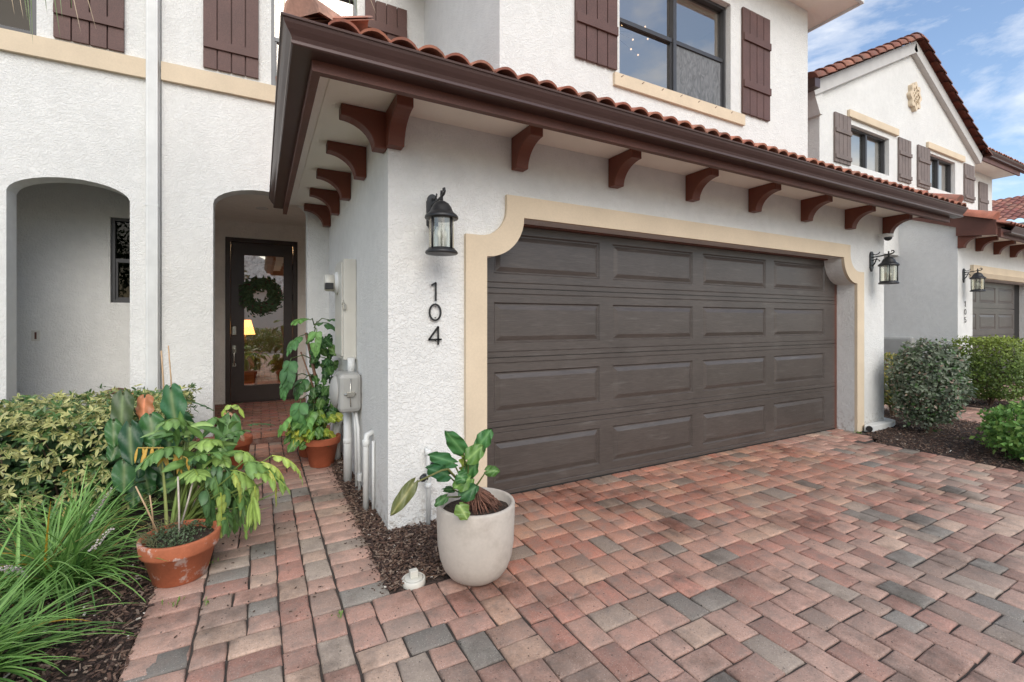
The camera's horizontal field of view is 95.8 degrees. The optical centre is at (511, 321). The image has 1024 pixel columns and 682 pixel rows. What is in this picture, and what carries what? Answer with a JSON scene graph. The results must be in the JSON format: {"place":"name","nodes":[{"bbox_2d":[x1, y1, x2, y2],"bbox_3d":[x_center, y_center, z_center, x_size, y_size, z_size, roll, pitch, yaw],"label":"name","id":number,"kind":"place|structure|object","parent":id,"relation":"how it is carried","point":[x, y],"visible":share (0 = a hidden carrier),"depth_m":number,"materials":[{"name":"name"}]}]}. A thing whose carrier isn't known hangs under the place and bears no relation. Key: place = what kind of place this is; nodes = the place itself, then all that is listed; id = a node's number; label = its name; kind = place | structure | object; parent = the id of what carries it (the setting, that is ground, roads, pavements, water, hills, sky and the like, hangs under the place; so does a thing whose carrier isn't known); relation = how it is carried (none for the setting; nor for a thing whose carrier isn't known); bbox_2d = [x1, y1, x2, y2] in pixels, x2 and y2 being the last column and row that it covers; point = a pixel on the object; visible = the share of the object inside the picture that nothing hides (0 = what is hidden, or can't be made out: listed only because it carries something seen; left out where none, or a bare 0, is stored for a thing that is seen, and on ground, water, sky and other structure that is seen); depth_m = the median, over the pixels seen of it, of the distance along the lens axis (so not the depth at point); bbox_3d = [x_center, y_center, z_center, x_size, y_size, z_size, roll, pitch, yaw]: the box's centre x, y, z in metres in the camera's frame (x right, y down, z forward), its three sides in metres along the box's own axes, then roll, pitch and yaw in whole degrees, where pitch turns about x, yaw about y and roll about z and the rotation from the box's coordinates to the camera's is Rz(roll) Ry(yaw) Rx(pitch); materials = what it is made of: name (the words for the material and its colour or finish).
{"place":"outdoors","nodes":[
{"label":"outdoors","id":0,"kind":"place"},
{"bbox_2d":[12,0,94,39],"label":"palm frond","id":1,"kind":"object","parent":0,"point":[46,9],"visible":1,"depth_m":3.08,"materials":[{"name":"green plant"}]},
{"bbox_2d":[0,452,208,681],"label":"planting bed","id":2,"kind":"object","parent":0,"point":[80,676],"visible":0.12,"depth_m":2.15,"materials":[{"name":"soil"}]},
{"bbox_2d":[0,498,61,614],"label":"liriope","id":3,"kind":"object","parent":2,"relation":"on","point":[15,538],"visible":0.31,"depth_m":2.35,"materials":[{"name":"green plant"}]},
{"bbox_2d":[0,519,137,681],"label":"liriope","id":4,"kind":"object","parent":2,"relation":"on","point":[8,641],"visible":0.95,"depth_m":1.82,"materials":[{"name":"green plant"}]},
{"bbox_2d":[0,462,167,563],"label":"liriope","id":5,"kind":"object","parent":2,"relation":"on","point":[66,510],"visible":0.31,"depth_m":2.83,"materials":[{"name":"green plant"}]},
{"bbox_2d":[0,471,172,638],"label":"liriope","id":6,"kind":"object","parent":2,"relation":"on","point":[81,562],"visible":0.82,"depth_m":2.30,"materials":[{"name":"green plant"}]},
{"bbox_2d":[0,382,201,529],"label":"hedge","id":7,"kind":"object","parent":2,"relation":"on","point":[41,457],"visible":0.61,"depth_m":3.12,"materials":[{"name":"green plant"}]},
{"bbox_2d":[160,351,164,387],"bbox_3d":[-2.497,0.421,3.310,0.029,0.423,0.012,0,0,-28],"label":"plant stake","id":8,"kind":"object","parent":7,"relation":"in","point":[162,370],"visible":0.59,"depth_m":3.31,"materials":[{"name":"brown wood"}]},
{"bbox_2d":[168,345,171,384],"bbox_3d":[-2.488,0.411,3.372,0.036,0.468,0.010,0,0,-28],"label":"plant stake","id":9,"kind":"object","parent":7,"relation":"in","point":[169,366],"visible":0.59,"depth_m":3.37,"materials":[{"name":"brown wood"}]},
{"bbox_2d":[104,383,194,510],"bbox_3d":[-2.402,0.882,3.106,0.387,0.935,0.484,0,0,41],"label":"philodendron","id":10,"kind":"object","parent":2,"relation":"on","point":[124,432],"visible":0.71,"depth_m":3.05,"materials":[{"name":"green plant"}]},
{"bbox_2d":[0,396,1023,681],"bbox_3d":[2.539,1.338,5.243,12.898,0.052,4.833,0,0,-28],"label":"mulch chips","id":11,"kind":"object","parent":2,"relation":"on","point":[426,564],"visible":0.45,"depth_m":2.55,"materials":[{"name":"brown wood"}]},
{"bbox_2d":[118,441,389,681],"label":"walkway","id":12,"kind":"structure","parent":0,"point":[323,560],"depth_m":2.44,"materials":[{"name":"brick"}]},
{"bbox_2d":[136,519,220,587],"bbox_3d":[-1.753,1.232,2.446,0.364,0.226,0.364,0,0,-28],"label":"terracotta pot","id":13,"kind":"object","parent":12,"relation":"on","point":[183,564],"visible":0.75,"depth_m":2.34,"materials":[{"name":"ceramic"}]},
{"bbox_2d":[135,486,157,532],"bbox_3d":[-1.836,0.947,2.326,0.094,0.251,0.008,0,0,-28],"label":"plant stake","id":14,"kind":"object","parent":13,"relation":"in","point":[152,521],"visible":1,"depth_m":2.33,"materials":[{"name":"brown wood"}]},
{"bbox_2d":[149,495,153,528],"bbox_3d":[-1.837,0.973,2.360,0.023,0.173,0.008,0,0,-28],"label":"plant stake","id":15,"kind":"object","parent":13,"relation":"in","point":[151,509],"visible":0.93,"depth_m":2.36,"materials":[{"name":"brown wood"}]},
{"bbox_2d":[134,514,214,547],"bbox_3d":[-1.773,1.106,2.439,0.345,0.080,0.312,0,0,-28],"label":"succulent","id":16,"kind":"object","parent":13,"relation":"on","point":[150,539],"visible":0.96,"depth_m":2.41,"materials":[{"name":"green plant"}]},
{"bbox_2d":[177,476,179,532],"bbox_3d":[-1.750,0.980,2.429,0.014,0.327,0.010,0,0,-28],"label":"plant stake","id":17,"kind":"object","parent":13,"relation":"in","point":[178,492],"visible":0.93,"depth_m":2.43,"materials":[{"name":"beige wood"}]},
{"bbox_2d":[181,482,193,523],"bbox_3d":[-1.761,0.967,2.515,0.066,0.256,0.010,0,0,-28],"label":"plant stake","id":18,"kind":"object","parent":13,"relation":"in","point":[184,513],"visible":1,"depth_m":2.51,"materials":[{"name":"beige wood"}]},
{"bbox_2d":[134,411,302,539],"bbox_3d":[-1.742,0.914,2.755,0.943,0.761,0.572,0,0,7],"label":"cutleaf philodendron","id":19,"kind":"object","parent":13,"relation":"in","point":[221,489],"visible":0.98,"depth_m":2.68,"materials":[{"name":"green plant"}]},
{"bbox_2d":[224,433,252,470],"bbox_3d":[-2.549,1.205,4.249,0.296,0.280,0.296,0,0,-28],"label":"terracotta pot","id":20,"kind":"object","parent":12,"relation":"on","point":[244,445],"visible":0.29,"depth_m":4.19,"materials":[{"name":"ceramic"}]},
{"bbox_2d":[188,401,274,466],"bbox_3d":[-2.439,0.911,3.910,0.508,0.487,0.629,0,0,12],"label":"philodendron","id":21,"kind":"object","parent":20,"relation":"in","point":[229,416],"visible":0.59,"depth_m":3.77,"materials":[{"name":"green plant"}]},
{"bbox_2d":[298,427,326,457],"bbox_3d":[-2.030,1.210,4.655,0.306,0.270,0.306,0,0,-28],"label":"terracotta pot","id":22,"kind":"object","parent":12,"relation":"on","point":[303,453],"visible":0.06,"depth_m":4.55,"materials":[{"name":"ceramic"}]},
{"bbox_2d":[278,318,339,437],"bbox_3d":[-1.891,0.541,4.402,0.381,1.148,0.740,0,0,5],"label":"climbing philodendron","id":23,"kind":"object","parent":22,"relation":"in","point":[318,395],"visible":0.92,"depth_m":4.32,"materials":[{"name":"green plant"}]},
{"bbox_2d":[304,433,340,467],"bbox_3d":[-1.782,1.210,4.335,0.336,0.270,0.337,0,0,-28],"label":"terracotta pot","id":24,"kind":"object","parent":12,"relation":"on","point":[320,454],"visible":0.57,"depth_m":4.23,"materials":[{"name":"ceramic"}]},
{"bbox_2d":[283,409,342,452],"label":"pothos","id":25,"kind":"object","parent":24,"relation":"in","point":[295,439],"visible":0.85,"depth_m":4.19,"materials":[{"name":"green plant"}]},
{"bbox_2d":[191,398,329,451],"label":"porch floor","id":26,"kind":"structure","parent":0,"point":[276,413],"depth_m":5.95,"materials":[{"name":"brick"}]},
{"bbox_2d":[331,459,450,594],"bbox_3d":[-1.111,1.350,4.010,0.870,0.016,3.630,0,0,-28],"label":"wall planting bed","id":27,"kind":"object","parent":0,"point":[436,580],"visible":0.14,"depth_m":2.65,"materials":[{"name":"soil"}]},
{"bbox_2d":[402,568,424,590],"bbox_3d":[-0.506,1.327,2.381,0.120,0.096,0.120,0,0,-28],"label":"cleanout cover","id":28,"kind":"object","parent":27,"relation":"on","point":[413,578],"visible":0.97,"depth_m":2.36,"materials":[{"name":"white plastic"}]},
{"bbox_2d":[19,406,1019,681],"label":"ground","id":29,"kind":"structure","parent":0,"point":[153,590],"depth_m":3.40,"materials":[{"name":"brown soil"}]},
{"bbox_2d":[0,0,161,440],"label":"townhouse","id":30,"kind":"structure","parent":29,"relation":"on","point":[72,209],"depth_m":4.62,"materials":[{"name":"white paint"}]},
{"bbox_2d":[0,0,35,34],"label":"window","id":31,"kind":"structure","parent":30,"relation":"in","point":[10,19],"depth_m":4.27,"materials":[{"name":"grey glass"}]},
{"bbox_2d":[111,217,129,302],"bbox_3d":[-4.459,-0.710,5.517,0.480,0.990,0.070,0,0,-28],"label":"window","id":32,"kind":"structure","parent":30,"relation":"in","point":[120,227],"depth_m":5.44,"materials":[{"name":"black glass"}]},
{"bbox_2d":[145,0,159,391],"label":"downpipe","id":33,"kind":"object","parent":30,"relation":"attached to","point":[152,195],"visible":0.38,"depth_m":4.63,"materials":[{"name":"white metal"}]},
{"bbox_2d":[161,0,967,532],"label":"townhouse","id":34,"kind":"structure","parent":29,"relation":"on","point":[667,240],"depth_m":4.34,"materials":[{"name":"white paint"}]},
{"bbox_2d":[244,351,257,384],"bbox_3d":[-5.201,0.945,8.783,0.650,0.700,0.440,0,0,-28],"label":"side table","id":35,"kind":"object","parent":34,"relation":"in","point":[254,353],"visible":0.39,"depth_m":8.74,"materials":[{"name":"brown wood"}]},
{"bbox_2d":[244,320,254,352],"bbox_3d":[-5.100,0.285,8.838,0.340,0.620,0.340,0,0,-28],"label":"table lamp","id":36,"kind":"object","parent":35,"relation":"on","point":[248,328],"visible":0.66,"depth_m":8.79,"materials":[{"name":"yellow fabric"}]},
{"bbox_2d":[238,275,283,316],"bbox_3d":[-3.819,-0.379,7.060,0.630,0.655,0.127,0,0,-30],"label":"wreath","id":37,"kind":"object","parent":34,"relation":"attached to","point":[252,304],"visible":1,"depth_m":7.04,"materials":[{"name":"green plant"}]},
{"bbox_2d":[244,380,279,384],"bbox_3d":[-4.679,1.283,8.838,1.100,0.008,2.400,0,0,-28],"label":"hall rug","id":38,"kind":"object","parent":34,"relation":"in","point":[264,382],"visible":0.07,"depth_m":9.65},
{"bbox_2d":[231,242,292,401],"bbox_3d":[-3.835,0.012,7.120,0.845,2.405,0.126,0,0,-28],"label":"front door","id":39,"kind":"structure","parent":34,"relation":"in","point":[240,392],"depth_m":7.01,"materials":[{"name":"brown paint"}]},
{"bbox_2d":[271,0,356,85],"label":"window","id":40,"kind":"structure","parent":34,"relation":"in","point":[274,40],"depth_m":5.24,"materials":[{"name":"white glass"}]},
{"bbox_2d":[332,421,342,459],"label":"wall","id":41,"kind":"structure","parent":34,"relation":"attached to","point":[336,427],"depth_m":4.46,"materials":[{"name":"grey paint"}]},
{"bbox_2d":[324,258,355,359],"bbox_3d":[-1.510,-0.100,4.037,0.224,0.850,0.463,0,0,-28],"label":"meter box","id":42,"kind":"object","parent":34,"relation":"attached to","point":[340,283],"visible":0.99,"depth_m":3.90,"materials":[{"name":"beige paint"}]},
{"bbox_2d":[335,262,342,355],"bbox_3d":[-1.516,-0.100,4.050,0.013,0.790,0.395,0,0,-28],"label":"cabinet door","id":43,"kind":"structure","parent":42,"relation":"in","point":[339,268],"depth_m":3.97,"materials":[{"name":"beige paint"}]},
{"bbox_2d":[329,370,360,412],"bbox_3d":[-1.365,0.570,3.767,0.226,0.310,0.335,0,0,-28],"label":"disconnect box","id":44,"kind":"object","parent":34,"relation":"attached to","point":[345,391],"visible":0.99,"depth_m":3.66,"materials":[{"name":"grey paint"}]},
{"bbox_2d":[343,412,351,481],"bbox_3d":[-1.372,1.040,3.863,0.074,0.710,0.072,0,0,-28],"label":"conduit","id":45,"kind":"object","parent":34,"relation":"attached to","point":[347,446],"visible":0.79,"depth_m":3.83,"materials":[{"name":"grey plastic"}]},
{"bbox_2d":[347,357,354,370],"bbox_3d":[-1.341,0.375,3.857,0.058,0.140,0.060,0,0,-28],"label":"conduit","id":46,"kind":"object","parent":34,"relation":"attached to","point":[350,363],"visible":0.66,"depth_m":3.83,"materials":[{"name":"grey plastic"}]},
{"bbox_2d":[353,412,357,489],"bbox_3d":[-1.266,1.034,3.738,0.026,0.683,0.084,0,0,-38],"label":"conduit","id":47,"kind":"object","parent":34,"relation":"attached to","point":[355,448],"visible":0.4,"depth_m":3.72,"materials":[{"name":"grey plastic"}]},
{"bbox_2d":[354,412,361,493],"bbox_3d":[-1.232,1.037,3.683,0.036,0.678,0.168,0,0,-35],"label":"conduit","id":48,"kind":"object","parent":34,"relation":"attached to","point":[359,477],"visible":0.83,"depth_m":3.64,"materials":[{"name":"grey plastic"}]},
{"bbox_2d":[362,430,373,510],"bbox_3d":[-1.028,1.088,3.308,0.051,0.614,0.092,0,0,37],"label":"standpipe","id":49,"kind":"object","parent":34,"relation":"attached to","point":[366,441],"visible":0.93,"depth_m":3.27,"materials":[{"name":"white plastic"}]},
{"bbox_2d":[372,441,374,509],"bbox_3d":[-0.977,1.120,3.258,0.019,0.550,0.020,0,0,-28],"label":"standpipe","id":50,"kind":"object","parent":34,"relation":"attached to","point":[373,474],"visible":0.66,"depth_m":3.25,"materials":[{"name":"white plastic"}]},
{"bbox_2d":[419,447,433,526],"bbox_3d":[-0.541,1.113,3.033,0.158,0.563,0.091,0,0,-28],"label":"water spigot","id":51,"kind":"object","parent":34,"relation":"attached to","point":[428,484],"visible":0.62,"depth_m":3.02,"materials":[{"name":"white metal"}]},
{"bbox_2d":[428,282,441,344],"bbox_3d":[-0.516,-0.052,3.083,0.094,0.419,0.018,0,0,-28],"label":"house number","id":52,"kind":"object","parent":34,"relation":"attached to","point":[437,319],"visible":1,"depth_m":3.08,"materials":[{"name":"black metal"}]},
{"bbox_2d":[425,187,457,255],"bbox_3d":[-0.464,-0.633,2.953,0.212,0.420,0.296,0,0,-28],"label":"wall lantern","id":53,"kind":"object","parent":34,"relation":"attached to","point":[439,209],"depth_m":2.88,"materials":[{"name":"black metal"}]},
{"bbox_2d":[620,25,647,55],"bbox_3d":[1.576,-3.906,6.097,0.336,0.997,1.050,0,0,43],"label":"chandelier","id":54,"kind":"object","parent":34,"relation":"hanging from","point":[632,39],"visible":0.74,"depth_m":6.12,"materials":[{"name":"white glass"}]},
{"bbox_2d":[487,224,836,494],"bbox_3d":[1.872,0.275,4.603,5.020,2.140,0.085,0,0,-28],"label":"garage door","id":55,"kind":"structure","parent":34,"relation":"in","point":[608,354],"depth_m":4.25,"materials":[{"name":"brown metal"}]},
{"bbox_2d":[620,0,725,107],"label":"window","id":56,"kind":"structure","parent":34,"relation":"in","point":[693,72],"depth_m":5.50,"materials":[{"name":"grey glass"}]},
{"bbox_2d":[869,250,899,284],"bbox_3d":[4.582,-0.665,5.689,0.212,0.420,0.296,0,0,-28],"label":"wall lantern","id":57,"kind":"object","parent":34,"relation":"attached to","point":[889,261],"depth_m":5.64,"materials":[{"name":"black metal"}]},
{"bbox_2d":[877,233,893,240],"bbox_3d":[4.717,-1.058,5.840,0.110,0.095,0.160,0,0,-28],"label":"security camera","id":58,"kind":"object","parent":34,"relation":"attached to","point":[887,236],"visible":1,"depth_m":5.79,"materials":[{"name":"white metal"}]},
{"bbox_2d":[808,32,1023,387],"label":"townhouse","id":59,"kind":"structure","parent":29,"relation":"on","point":[897,111],"depth_m":8.71,"materials":[{"name":"white paint"}]},
{"bbox_2d":[851,128,884,173],"bbox_3d":[6.408,-3.070,8.438,1.370,0.690,0.094,0,0,-28],"label":"window","id":60,"kind":"structure","parent":59,"relation":"in","point":[864,146],"depth_m":8.56,"materials":[{"name":"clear glass"}]},
{"bbox_2d":[884,337,913,356],"bbox_3d":[7.304,0.485,8.881,0.129,0.360,0.650,0,0,-28],"label":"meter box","id":61,"kind":"object","parent":59,"relation":"attached to","point":[892,344],"visible":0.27,"depth_m":8.79,"materials":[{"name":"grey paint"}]},
{"bbox_2d":[930,156,950,192],"bbox_3d":[9.014,-3.100,9.851,1.300,0.690,0.094,0,0,-28],"label":"window","id":62,"kind":"structure","parent":59,"relation":"in","point":[937,167],"depth_m":10.04,"materials":[{"name":"clear glass"}]},
{"bbox_2d":[962,268,985,291],"bbox_3d":[8.075,-0.725,8.079,0.212,0.420,0.296,0,0,-28],"label":"wall lantern","id":63,"kind":"object","parent":59,"relation":"attached to","point":[977,275],"depth_m":8.03,"materials":[{"name":"black metal"}]},
{"bbox_2d":[973,280,1013,387],"bbox_3d":[9.504,0.275,9.272,2.950,2.140,0.040,0,0,-28],"label":"garage door","id":64,"kind":"structure","parent":59,"relation":"in","point":[993,312],"depth_m":9.41,"materials":[{"name":"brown metal"}]},
{"bbox_2d":[992,195,1023,224],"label":"townhouse","id":65,"kind":"structure","parent":29,"relation":"on","point":[1010,208],"depth_m":14.44,"materials":[{"name":"red tile"}]},
{"bbox_2d":[123,429,1023,681],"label":"driveway","id":66,"kind":"structure","parent":0,"point":[836,555],"depth_m":2.30,"materials":[{"name":"brick"}]},
{"bbox_2d":[436,486,514,585],"bbox_3d":[-0.191,1.111,2.450,0.414,0.469,0.414,0,0,-28],"label":"concrete planter","id":67,"kind":"object","parent":66,"relation":"on","point":[475,548],"visible":0.82,"depth_m":2.29,"materials":[{"name":"concrete"}]},
{"bbox_2d":[390,429,499,519],"bbox_3d":[-0.297,0.743,2.233,0.206,0.409,0.603,0,0,33],"label":"rubber plant","id":68,"kind":"object","parent":67,"relation":"in","point":[463,484],"visible":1,"depth_m":2.27,"materials":[{"name":"green plant"}]},
{"bbox_2d":[160,429,962,617],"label":"weeds","id":69,"kind":"object","parent":66,"relation":"on","point":[339,612],"visible":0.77,"depth_m":2.19,"materials":[{"name":"green plant"}]},
{"bbox_2d":[808,0,1023,222],"label":"sky","id":70,"kind":"structure","parent":0,"point":[979,44],"materials":[{"name":"blue"}]},
{"bbox_2d":[870,411,1023,471],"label":"side planting bed","id":71,"kind":"object","parent":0,"point":[981,451],"visible":0.12,"depth_m":5.10,"materials":[{"name":"soil"}]},
{"bbox_2d":[864,417,894,431],"bbox_3d":[4.670,1.303,5.924,0.437,0.075,0.970,0,0,26],"label":"downspout outlet","id":72,"kind":"object","parent":71,"relation":"on","point":[885,423],"visible":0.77,"depth_m":5.72,"materials":[{"name":"white plastic"}]},
{"bbox_2d":[884,352,923,414],"bbox_3d":[5.431,0.905,6.610,0.798,0.927,0.745,0,0,-28],"label":"shrub","id":73,"kind":"object","parent":71,"relation":"on","point":[887,397],"visible":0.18,"depth_m":6.54,"materials":[{"name":"green plant"}]},
{"bbox_2d":[884,337,977,432],"bbox_3d":[5.048,0.775,5.625,0.873,1.190,0.798,0,0,-28],"label":"shrub","id":74,"kind":"object","parent":71,"relation":"on","point":[909,376],"visible":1,"depth_m":5.45,"materials":[{"name":"green plant"}]},
{"bbox_2d":[969,399,1023,460],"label":"shrub","id":75,"kind":"object","parent":71,"relation":"on","point":[995,426],"visible":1,"depth_m":4.51,"materials":[{"name":"green plant"}]},
{"bbox_2d":[884,384,1023,423],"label":"neighbour driveway","id":76,"kind":"structure","parent":0,"point":[971,414],"depth_m":6.76,"materials":[{"name":"brick"}]},
{"bbox_2d":[887,391,1021,408],"bbox_3d":[7.210,1.344,8.710,1.380,0.019,3.480,0,0,-28],"label":"neighbour planting bed","id":77,"kind":"object","parent":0,"point":[982,403],"visible":0.07,"depth_m":7.49,"materials":[{"name":"soil"}]},
{"bbox_2d":[950,334,1023,405],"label":"shrub","id":78,"kind":"object","parent":77,"relation":"on","point":[1005,347],"visible":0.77,"depth_m":7.13,"materials":[{"name":"green plant"}]}
]}

